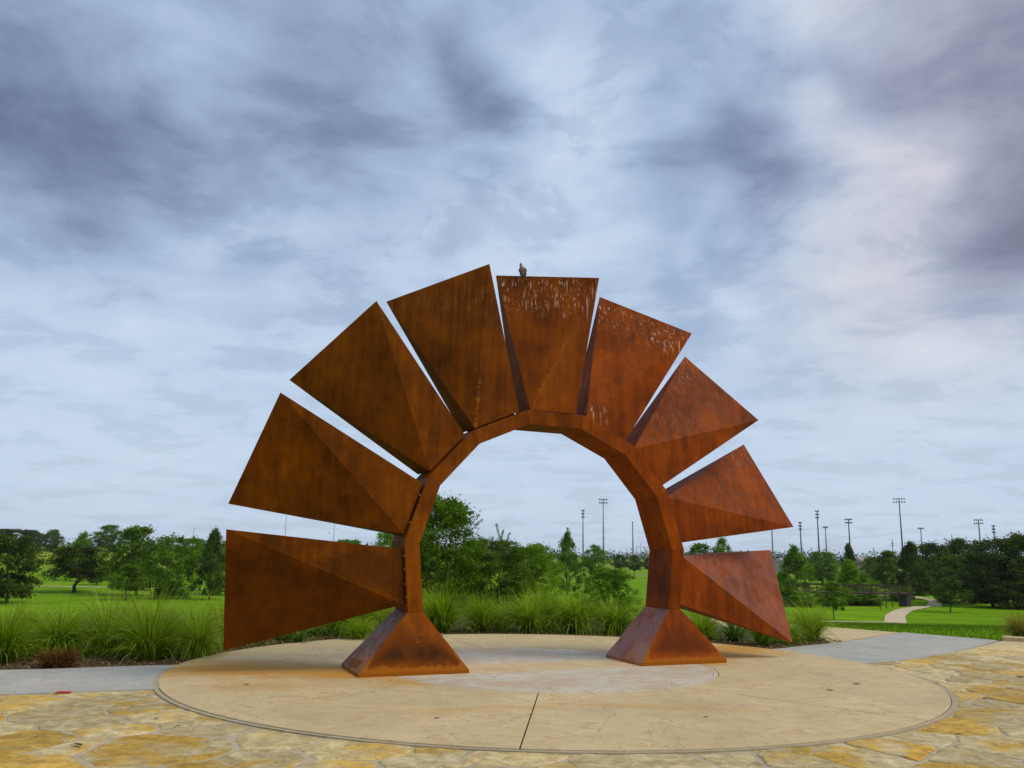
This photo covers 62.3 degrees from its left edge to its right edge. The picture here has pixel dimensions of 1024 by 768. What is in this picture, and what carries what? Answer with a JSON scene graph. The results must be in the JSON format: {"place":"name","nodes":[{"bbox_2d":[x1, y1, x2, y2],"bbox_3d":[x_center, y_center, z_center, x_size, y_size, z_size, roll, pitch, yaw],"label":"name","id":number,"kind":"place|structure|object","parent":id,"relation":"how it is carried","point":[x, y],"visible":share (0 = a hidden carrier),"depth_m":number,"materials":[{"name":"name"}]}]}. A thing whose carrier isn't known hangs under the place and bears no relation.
{"place":"outdoors","nodes":[
{"label":"outdoors","id":0,"kind":"place"},
{"bbox_2d":[0,632,998,694],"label":"path","id":1,"kind":"structure","parent":0,"point":[902,646],"depth_m":11.48,"materials":[{"name":"grey concrete"}]},
{"bbox_2d":[0,645,1023,767],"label":"pavement","id":2,"kind":"structure","parent":0,"point":[116,729],"depth_m":7.24,"materials":[{"name":"stone"}]},
{"bbox_2d":[0,545,1023,640],"bbox_3d":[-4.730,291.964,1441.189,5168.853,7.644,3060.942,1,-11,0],"label":"ground","id":3,"kind":"structure","parent":0,"point":[978,613],"depth_m":89.72,"materials":[{"name":"plant"}]},
{"bbox_2d":[0,531,47,602],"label":"broadleaf tree","id":4,"kind":"object","parent":3,"relation":"on","point":[12,582],"visible":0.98,"depth_m":78.99,"materials":[{"name":"green plant"}]},
{"bbox_2d":[0,528,49,549],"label":"broadleaf tree","id":5,"kind":"object","parent":3,"relation":"on","point":[21,530],"visible":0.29,"depth_m":287.12,"materials":[{"name":"green plant"}]},
{"bbox_2d":[29,529,46,547],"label":"broadleaf tree","id":6,"kind":"object","parent":3,"relation":"on","point":[40,540],"visible":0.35,"depth_m":292.26,"materials":[{"name":"green plant"}]},
{"bbox_2d":[36,529,65,549],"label":"broadleaf tree","id":7,"kind":"object","parent":3,"relation":"on","point":[56,535],"visible":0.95,"depth_m":295.07,"materials":[{"name":"green plant"}]},
{"bbox_2d":[40,543,114,592],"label":"broadleaf tree","id":8,"kind":"object","parent":3,"relation":"on","point":[86,555],"visible":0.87,"depth_m":95.78,"materials":[{"name":"green plant"}]},
{"bbox_2d":[67,530,92,577],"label":"broadleaf tree","id":9,"kind":"object","parent":3,"relation":"on","point":[81,540],"visible":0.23,"depth_m":130.33,"materials":[{"name":"green plant"}]},
{"bbox_2d":[85,558,109,584],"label":"broadleaf tree","id":10,"kind":"object","parent":3,"relation":"on","point":[91,581],"visible":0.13,"depth_m":114.95,"materials":[{"name":"green plant"}]},
{"bbox_2d":[88,524,128,551],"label":"broadleaf tree","id":11,"kind":"object","parent":3,"relation":"on","point":[109,538],"visible":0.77,"depth_m":305.09,"materials":[{"name":"green plant"}]},
{"bbox_2d":[100,561,155,599],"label":"young tree","id":12,"kind":"object","parent":3,"relation":"on","point":[135,570],"visible":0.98,"depth_m":84.86,"materials":[{"name":"green plant"}]},
{"bbox_2d":[93,524,172,595],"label":"broadleaf tree","id":13,"kind":"object","parent":3,"relation":"on","point":[135,534],"visible":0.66,"depth_m":92.56,"materials":[{"name":"green plant"}]},
{"bbox_2d":[132,532,212,599],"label":"broadleaf tree","id":14,"kind":"object","parent":3,"relation":"on","point":[185,563],"visible":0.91,"depth_m":88.08,"materials":[{"name":"green plant"}]},
{"bbox_2d":[173,538,206,565],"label":"broadleaf tree","id":15,"kind":"object","parent":3,"relation":"on","point":[200,557],"visible":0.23,"depth_m":251.75,"materials":[{"name":"green plant"}]},
{"bbox_2d":[190,525,225,599],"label":"conifer tree","id":16,"kind":"object","parent":3,"relation":"on","point":[212,545],"visible":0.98,"depth_m":88.51,"materials":[{"name":"green plant"}]},
{"bbox_2d":[197,540,225,594],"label":"broadleaf tree","id":17,"kind":"object","parent":3,"relation":"on","point":[223,546],"visible":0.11,"depth_m":97.86,"materials":[{"name":"green plant"}]},
{"bbox_2d":[337,538,361,543],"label":"broadleaf tree","id":18,"kind":"object","parent":3,"relation":"on","point":[355,541],"visible":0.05,"depth_m":156.57,"materials":[{"name":"green plant"}]},
{"bbox_2d":[375,532,393,547],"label":"broadleaf tree","id":19,"kind":"object","parent":3,"relation":"on","point":[379,536],"visible":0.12,"depth_m":132.70,"materials":[{"name":"green plant"}]},
{"bbox_2d":[0,617,841,669],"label":"planting bed","id":20,"kind":"object","parent":3,"relation":"on","point":[86,659],"visible":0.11,"depth_m":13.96,"materials":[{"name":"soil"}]},
{"bbox_2d":[0,595,61,666],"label":"grass clump","id":21,"kind":"object","parent":20,"relation":"on","point":[12,641],"visible":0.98,"depth_m":11.87,"materials":[{"name":"plant"}]},
{"bbox_2d":[0,588,77,653],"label":"grass clump","id":22,"kind":"object","parent":20,"relation":"on","point":[29,613],"visible":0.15,"depth_m":13.21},
{"bbox_2d":[30,643,84,668],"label":"grass clump","id":23,"kind":"object","parent":20,"relation":"on","point":[60,658],"visible":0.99,"depth_m":11.46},
{"bbox_2d":[7,588,112,660],"bbox_3d":[-6.849,3.608,12.948,1.978,1.035,1.881,-3,-12,19],"label":"grass clump","id":24,"kind":"object","parent":20,"relation":"on","point":[53,635],"visible":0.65,"depth_m":12.63,"materials":[{"name":"plant"}]},
{"bbox_2d":[37,597,105,645],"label":"grass clump","id":25,"kind":"object","parent":20,"relation":"on","point":[77,610],"visible":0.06,"depth_m":13.81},
{"bbox_2d":[55,572,153,657],"bbox_3d":[-6.168,3.476,13.018,1.695,1.346,1.604,11,-15,-40],"label":"grass clump","id":26,"kind":"object","parent":20,"relation":"on","point":[106,622],"visible":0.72,"depth_m":12.85,"materials":[{"name":"plant"}]},
{"bbox_2d":[80,586,154,651],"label":"grass clump","id":27,"kind":"object","parent":20,"relation":"on","point":[121,609],"visible":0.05,"depth_m":13.80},
{"bbox_2d":[80,578,213,665],"bbox_3d":[-5.341,3.419,12.519,1.930,1.287,1.824,6,-13,-25],"label":"grass clump","id":28,"kind":"object","parent":20,"relation":"on","point":[147,633],"visible":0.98,"depth_m":12.36,"materials":[{"name":"plant"}]},
{"bbox_2d":[111,591,188,656],"bbox_3d":[-5.537,3.691,13.241,1.492,1.030,1.529,4,-12,-14],"label":"grass clump","id":29,"kind":"object","parent":20,"relation":"on","point":[148,615],"visible":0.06,"depth_m":13.07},
{"bbox_2d":[151,581,231,654],"bbox_3d":[-5.042,3.724,13.663,1.793,1.149,1.878,-5,-13,28],"label":"grass clump","id":30,"kind":"object","parent":20,"relation":"on","point":[212,617],"visible":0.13,"depth_m":13.66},
{"bbox_2d":[160,594,248,660],"bbox_3d":[-4.733,3.670,13.028,1.404,1.013,1.630,4,-12,-15],"label":"grass clump","id":31,"kind":"object","parent":20,"relation":"on","point":[202,649],"visible":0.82,"depth_m":12.81,"materials":[{"name":"plant"}]},
{"bbox_2d":[188,584,264,649],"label":"grass clump","id":32,"kind":"object","parent":20,"relation":"on","point":[222,616],"visible":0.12,"depth_m":14.24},
{"bbox_2d":[208,587,288,645],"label":"grass clump","id":33,"kind":"object","parent":20,"relation":"on","point":[222,613],"depth_m":14.81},
{"bbox_2d":[280,629,314,643],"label":"grass clump","id":34,"kind":"object","parent":20,"relation":"on","point":[301,637],"visible":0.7,"depth_m":14.94,"materials":[{"name":"green plant"}]},
{"bbox_2d":[273,626,327,640],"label":"grass clump","id":35,"kind":"object","parent":20,"relation":"on","point":[287,638],"visible":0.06,"depth_m":15.47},
{"bbox_2d":[303,623,337,638],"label":"grass clump","id":36,"kind":"object","parent":20,"relation":"on","point":[312,630],"visible":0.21,"depth_m":16.15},
{"bbox_2d":[314,610,391,637],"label":"grass clump","id":37,"kind":"object","parent":20,"relation":"on","point":[336,628],"visible":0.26,"depth_m":16.43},
{"bbox_2d":[331,614,379,640],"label":"grass clump","id":38,"kind":"object","parent":20,"relation":"on","point":[358,631],"visible":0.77,"depth_m":15.63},
{"bbox_2d":[362,607,394,629],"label":"grass clump","id":39,"kind":"object","parent":20,"relation":"on","point":[385,613],"visible":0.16,"depth_m":17.02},
{"bbox_2d":[422,582,465,630],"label":"grass clump","id":40,"kind":"object","parent":20,"relation":"on","point":[434,602],"visible":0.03,"depth_m":18.34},
{"bbox_2d":[422,573,476,634],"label":"grass clump","id":41,"kind":"object","parent":20,"relation":"on","point":[442,622],"visible":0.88,"depth_m":17.25,"materials":[{"name":"plant"}]},
{"bbox_2d":[449,581,514,633],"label":"grass clump","id":42,"kind":"object","parent":20,"relation":"on","point":[483,620],"visible":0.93,"depth_m":17.66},
{"bbox_2d":[484,590,521,630],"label":"grass clump","id":43,"kind":"object","parent":20,"relation":"on","point":[505,627],"visible":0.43,"depth_m":18.27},
{"bbox_2d":[485,581,570,634],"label":"grass clump","id":44,"kind":"object","parent":20,"relation":"on","point":[531,618],"visible":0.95,"depth_m":17.65,"materials":[{"name":"plant"}]},
{"bbox_2d":[510,573,584,631],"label":"grass clump","id":45,"kind":"object","parent":20,"relation":"on","point":[547,598],"visible":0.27,"depth_m":18.39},
{"bbox_2d":[538,571,614,635],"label":"grass clump","id":46,"kind":"object","parent":20,"relation":"on","point":[574,620],"visible":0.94,"depth_m":17.66,"materials":[{"name":"plant"}]},
{"bbox_2d":[583,583,643,634],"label":"grass clump","id":47,"kind":"object","parent":20,"relation":"on","point":[617,624],"visible":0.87,"depth_m":17.70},
{"bbox_2d":[623,587,685,631],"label":"grass clump","id":48,"kind":"object","parent":20,"relation":"on","point":[638,606],"visible":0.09,"depth_m":18.20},
{"bbox_2d":[683,611,725,634],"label":"grass clump","id":49,"kind":"object","parent":20,"relation":"on","point":[686,613],"visible":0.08,"depth_m":17.32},
{"bbox_2d":[687,613,729,641],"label":"grass clump","id":50,"kind":"object","parent":20,"relation":"on","point":[707,630],"visible":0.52,"depth_m":16.51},
{"bbox_2d":[701,622,754,642],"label":"grass clump","id":51,"kind":"object","parent":20,"relation":"on","point":[731,635],"visible":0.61,"depth_m":16.65,"materials":[{"name":"green plant"}]},
{"bbox_2d":[732,600,795,646],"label":"grass clump","id":52,"kind":"object","parent":20,"relation":"on","point":[761,639],"visible":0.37,"depth_m":15.78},
{"bbox_2d":[769,619,818,645],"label":"grass clump","id":53,"kind":"object","parent":20,"relation":"on","point":[796,634],"visible":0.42,"depth_m":16.25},
{"bbox_2d":[786,596,848,642],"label":"grass clump","id":54,"kind":"object","parent":20,"relation":"on","point":[816,627],"visible":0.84,"depth_m":16.91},
{"bbox_2d":[390,538,451,607],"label":"shrub","id":55,"kind":"object","parent":3,"relation":"on","point":[431,578],"depth_m":31.49,"materials":[{"name":"green plant"}]},
{"bbox_2d":[371,490,504,615],"bbox_3d":[-2.645,5.908,30.372,5.157,4.906,5.130,6,-13,-26],"label":"broadleaf tree","id":56,"kind":"object","parent":3,"relation":"on","point":[436,553],"visible":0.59,"depth_m":29.80,"materials":[{"name":"green plant"}]},
{"bbox_2d":[442,523,544,614],"bbox_3d":[-0.722,7.152,32.452,3.988,3.632,5.479,2,-11,-3],"label":"shrub","id":57,"kind":"object","parent":3,"relation":"on","point":[509,566],"visible":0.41,"depth_m":31.43,"materials":[{"name":"green plant"}]},
{"bbox_2d":[16,532,1020,564],"bbox_3d":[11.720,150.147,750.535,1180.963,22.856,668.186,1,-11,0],"label":"woodland","id":58,"kind":"object","parent":3,"relation":"on","point":[627,555],"visible":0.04,"depth_m":617.00,"materials":[{"name":"green plant"}]},
{"bbox_2d":[487,542,570,608],"bbox_3d":[0.634,7.474,32.230,3.141,2.958,2.908,4,-12,-16],"label":"shrub","id":59,"kind":"object","parent":3,"relation":"on","point":[532,549],"visible":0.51,"depth_m":31.83,"materials":[{"name":"green plant"}]},
{"bbox_2d":[521,542,550,576],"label":"broadleaf tree","id":60,"kind":"object","parent":3,"relation":"on","point":[536,543],"visible":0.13,"depth_m":177.82,"materials":[{"name":"green plant"}]},
{"bbox_2d":[551,527,586,594],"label":"conifer tree","id":61,"kind":"object","parent":3,"relation":"on","point":[567,556],"visible":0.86,"depth_m":108.92,"materials":[{"name":"green plant"}]},
{"bbox_2d":[581,510,584,567],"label":"floodlight mast","id":62,"kind":"object","parent":3,"relation":"on","point":[583,516],"visible":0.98,"depth_m":354.45,"materials":[{"name":"metal"}]},
{"bbox_2d":[580,543,614,574],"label":"broadleaf tree","id":63,"kind":"object","parent":3,"relation":"on","point":[590,562],"visible":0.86,"depth_m":204.12,"materials":[{"name":"green plant"}]},
{"bbox_2d":[599,499,606,566],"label":"floodlight mast","id":64,"kind":"object","parent":3,"relation":"on","point":[603,502],"visible":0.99,"depth_m":336.05,"materials":[{"name":"metal"}]},
{"bbox_2d":[571,566,644,617],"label":"shrub","id":65,"kind":"object","parent":3,"relation":"on","point":[615,584],"visible":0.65,"depth_m":48.36,"materials":[{"name":"green plant"}]},
{"bbox_2d":[611,554,628,568],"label":"young tree","id":66,"kind":"object","parent":3,"relation":"on","point":[618,563],"visible":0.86,"depth_m":256.42,"materials":[{"name":"green plant"}]},
{"bbox_2d":[621,555,644,574],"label":"young tree","id":67,"kind":"object","parent":3,"relation":"on","point":[639,565],"visible":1,"depth_m":226.33,"materials":[{"name":"green plant"}]},
{"bbox_2d":[632,522,633,562],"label":"floodlight mast","id":68,"kind":"object","parent":3,"relation":"on","point":[632,542],"visible":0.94,"depth_m":422.56,"materials":[{"name":"metal"}]},
{"bbox_2d":[642,557,648,569],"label":"young tree","id":69,"kind":"object","parent":3,"relation":"on","point":[646,563],"visible":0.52,"depth_m":255.03,"materials":[{"name":"green plant"}]},
{"bbox_2d":[685,542,720,553],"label":"broadleaf tree","id":70,"kind":"object","parent":3,"relation":"on","point":[696,548],"visible":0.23,"depth_m":153.03,"materials":[{"name":"green plant"}]},
{"bbox_2d":[711,537,733,551],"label":"young tree","id":71,"kind":"object","parent":3,"relation":"on","point":[721,541],"visible":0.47,"depth_m":156.54,"materials":[{"name":"green plant"}]},
{"bbox_2d":[776,569,797,606],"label":"young tree","id":72,"kind":"object","parent":3,"relation":"on","point":[781,576],"visible":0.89,"depth_m":93.28,"materials":[{"name":"green plant"}]},
{"bbox_2d":[798,522,802,557],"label":"floodlight mast","id":73,"kind":"object","parent":3,"relation":"on","point":[800,526],"visible":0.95,"depth_m":472.71,"materials":[{"name":"metal"}]},
{"bbox_2d":[776,543,825,598],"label":"conifer tree","id":74,"kind":"object","parent":3,"relation":"on","point":[795,565],"visible":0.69,"depth_m":112.04,"materials":[{"name":"green plant"}]},
{"bbox_2d":[782,591,826,606],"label":"shrub","id":75,"kind":"object","parent":3,"relation":"on","point":[808,596],"visible":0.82,"depth_m":92.98,"materials":[{"name":"green plant"}]},
{"bbox_2d":[815,510,819,561],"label":"floodlight mast","id":76,"kind":"object","parent":3,"relation":"on","point":[817,514],"visible":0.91,"depth_m":305.84,"materials":[{"name":"metal"}]},
{"bbox_2d":[803,551,840,582],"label":"broadleaf tree","id":77,"kind":"object","parent":3,"relation":"on","point":[830,572],"visible":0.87,"depth_m":178.27,"materials":[{"name":"green plant"}]},
{"bbox_2d":[814,578,851,618],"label":"young tree","id":78,"kind":"object","parent":3,"relation":"on","point":[831,587],"visible":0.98,"depth_m":72.57,"materials":[{"name":"green plant"}]},
{"bbox_2d":[782,583,912,606],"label":"footbridge","id":79,"kind":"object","parent":3,"relation":"on","point":[904,598],"visible":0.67,"depth_m":100.14,"materials":[{"name":"brown metal"}]},
{"bbox_2d":[838,543,860,575],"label":"conifer tree","id":80,"kind":"object","parent":3,"relation":"on","point":[849,553],"visible":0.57,"depth_m":184.04,"materials":[{"name":"green plant"}]},
{"bbox_2d":[828,558,877,604],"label":"conifer tree","id":81,"kind":"object","parent":3,"relation":"on","point":[848,568],"visible":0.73,"depth_m":108.87,"materials":[{"name":"green plant"}]},
{"bbox_2d":[846,571,883,597],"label":"young tree","id":82,"kind":"object","parent":3,"relation":"on","point":[864,576],"visible":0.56,"depth_m":109.23,"materials":[{"name":"green plant"}]},
{"bbox_2d":[851,594,888,604],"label":"shrub","id":83,"kind":"object","parent":3,"relation":"on","point":[871,600],"visible":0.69,"depth_m":108.22,"materials":[{"name":"green plant"}]},
{"bbox_2d":[858,555,890,583],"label":"broadleaf tree","id":84,"kind":"object","parent":3,"relation":"on","point":[868,559],"visible":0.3,"depth_m":168.72,"materials":[{"name":"green plant"}]},
{"bbox_2d":[879,590,892,609],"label":"handrail","id":85,"kind":"object","parent":3,"relation":"on","point":[886,599],"visible":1,"depth_m":92.28,"materials":[{"name":"grey metal"}]},
{"bbox_2d":[864,550,909,587],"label":"broadleaf tree","id":86,"kind":"object","parent":3,"relation":"on","point":[887,558],"visible":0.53,"depth_m":144.90,"materials":[{"name":"green plant"}]},
{"bbox_2d":[893,498,904,569],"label":"floodlight mast","id":87,"kind":"object","parent":3,"relation":"on","point":[900,518],"visible":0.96,"depth_m":326.72,"materials":[{"name":"metal"}]},
{"bbox_2d":[882,587,917,600],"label":"shrub","id":88,"kind":"object","parent":3,"relation":"on","point":[894,597],"visible":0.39,"depth_m":110.67,"materials":[{"name":"green plant"}]},
{"bbox_2d":[788,621,1014,640],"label":"turf blades","id":89,"kind":"object","parent":3,"relation":"on","point":[883,626],"visible":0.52,"depth_m":21.35,"materials":[{"name":"plant"}]},
{"bbox_2d":[884,539,935,598],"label":"conifer tree","id":90,"kind":"object","parent":3,"relation":"on","point":[909,557],"visible":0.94,"depth_m":113.69,"materials":[{"name":"green plant"}]},
{"bbox_2d":[908,539,954,591],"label":"broadleaf tree","id":91,"kind":"object","parent":3,"relation":"on","point":[932,551],"visible":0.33,"depth_m":129.36,"materials":[{"name":"green plant"}]},
{"bbox_2d":[927,577,974,611],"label":"young tree","id":92,"kind":"object","parent":3,"relation":"on","point":[942,598],"visible":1,"depth_m":86.87,"materials":[{"name":"green plant"}]},
{"bbox_2d":[934,537,975,592],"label":"broadleaf tree","id":93,"kind":"object","parent":3,"relation":"on","point":[954,544],"visible":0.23,"depth_m":142.03,"materials":[{"name":"green plant"}]},
{"bbox_2d":[925,555,999,603],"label":"broadleaf tree","id":94,"kind":"object","parent":3,"relation":"on","point":[949,569],"visible":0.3,"depth_m":105.86,"materials":[{"name":"green plant"}]},
{"bbox_2d":[939,548,1023,606],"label":"broadleaf tree","id":95,"kind":"object","parent":3,"relation":"on","point":[974,571],"visible":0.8,"depth_m":96.51,"materials":[{"name":"green plant"}]},
{"bbox_2d":[956,533,1022,589],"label":"broadleaf tree","id":96,"kind":"object","parent":3,"relation":"on","point":[984,545],"visible":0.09,"depth_m":133.37,"materials":[{"name":"green plant"}]},
{"bbox_2d":[985,531,1023,600],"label":"broadleaf tree","id":97,"kind":"object","parent":3,"relation":"on","point":[1013,544],"visible":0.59,"depth_m":96.75,"materials":[{"name":"green plant"}]},
{"bbox_2d":[987,578,1023,609],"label":"shrub","id":98,"kind":"object","parent":3,"relation":"on","point":[1015,595],"visible":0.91,"depth_m":93.33,"materials":[{"name":"green plant"}]},
{"bbox_2d":[990,604,1023,636],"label":"grass clump","id":99,"kind":"object","parent":3,"relation":"on","point":[1017,627],"visible":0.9,"depth_m":18.14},
{"bbox_2d":[1002,636,1023,641],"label":"stone kerb","id":100,"kind":"structure","parent":3,"relation":"on","point":[1013,638],"depth_m":17.42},
{"bbox_2d":[0,0,1023,559],"label":"sky","id":101,"kind":"structure","parent":0,"point":[198,198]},
{"bbox_2d":[152,634,957,754],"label":"pavement","id":102,"kind":"structure","parent":0,"point":[557,694],"depth_m":9.52,"materials":[{"name":"concrete"}]},
{"bbox_2d":[223,264,792,677],"bbox_3d":[0.474,1.179,12.981,9.122,5.984,1.090,6,-12,-22],"label":"sculpture","id":103,"kind":"object","parent":102,"relation":"on","point":[538,368],"visible":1,"depth_m":12.69,"materials":[{"name":"metal"}]},
{"bbox_2d":[518,263,526,275],"bbox_3d":[0.174,-1.818,13.666,0.139,0.267,0.119,5,-12,-20],"label":"bird","id":104,"kind":"object","parent":103,"relation":"on","point":[522,270],"visible":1,"depth_m":13.64},
{"bbox_2d":[773,558,792,571],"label":"building","id":105,"kind":"structure","parent":0,"point":[777,561],"depth_m":323.16,"materials":[{"name":"metal"}]},
{"bbox_2d":[687,616,898,642],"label":"pavement","id":106,"kind":"structure","parent":0,"point":[846,634],"depth_m":18.64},
{"bbox_2d":[854,557,898,573],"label":"building","id":107,"kind":"structure","parent":0,"point":[859,559],"depth_m":320.80,"materials":[{"name":"metal"}]},
{"bbox_2d":[884,597,941,622],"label":"path","id":108,"kind":"structure","parent":0,"point":[898,615],"depth_m":84.38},
{"bbox_2d":[978,641,1023,655],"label":"pavement","id":109,"kind":"structure","parent":0,"point":[1004,643],"depth_m":16.73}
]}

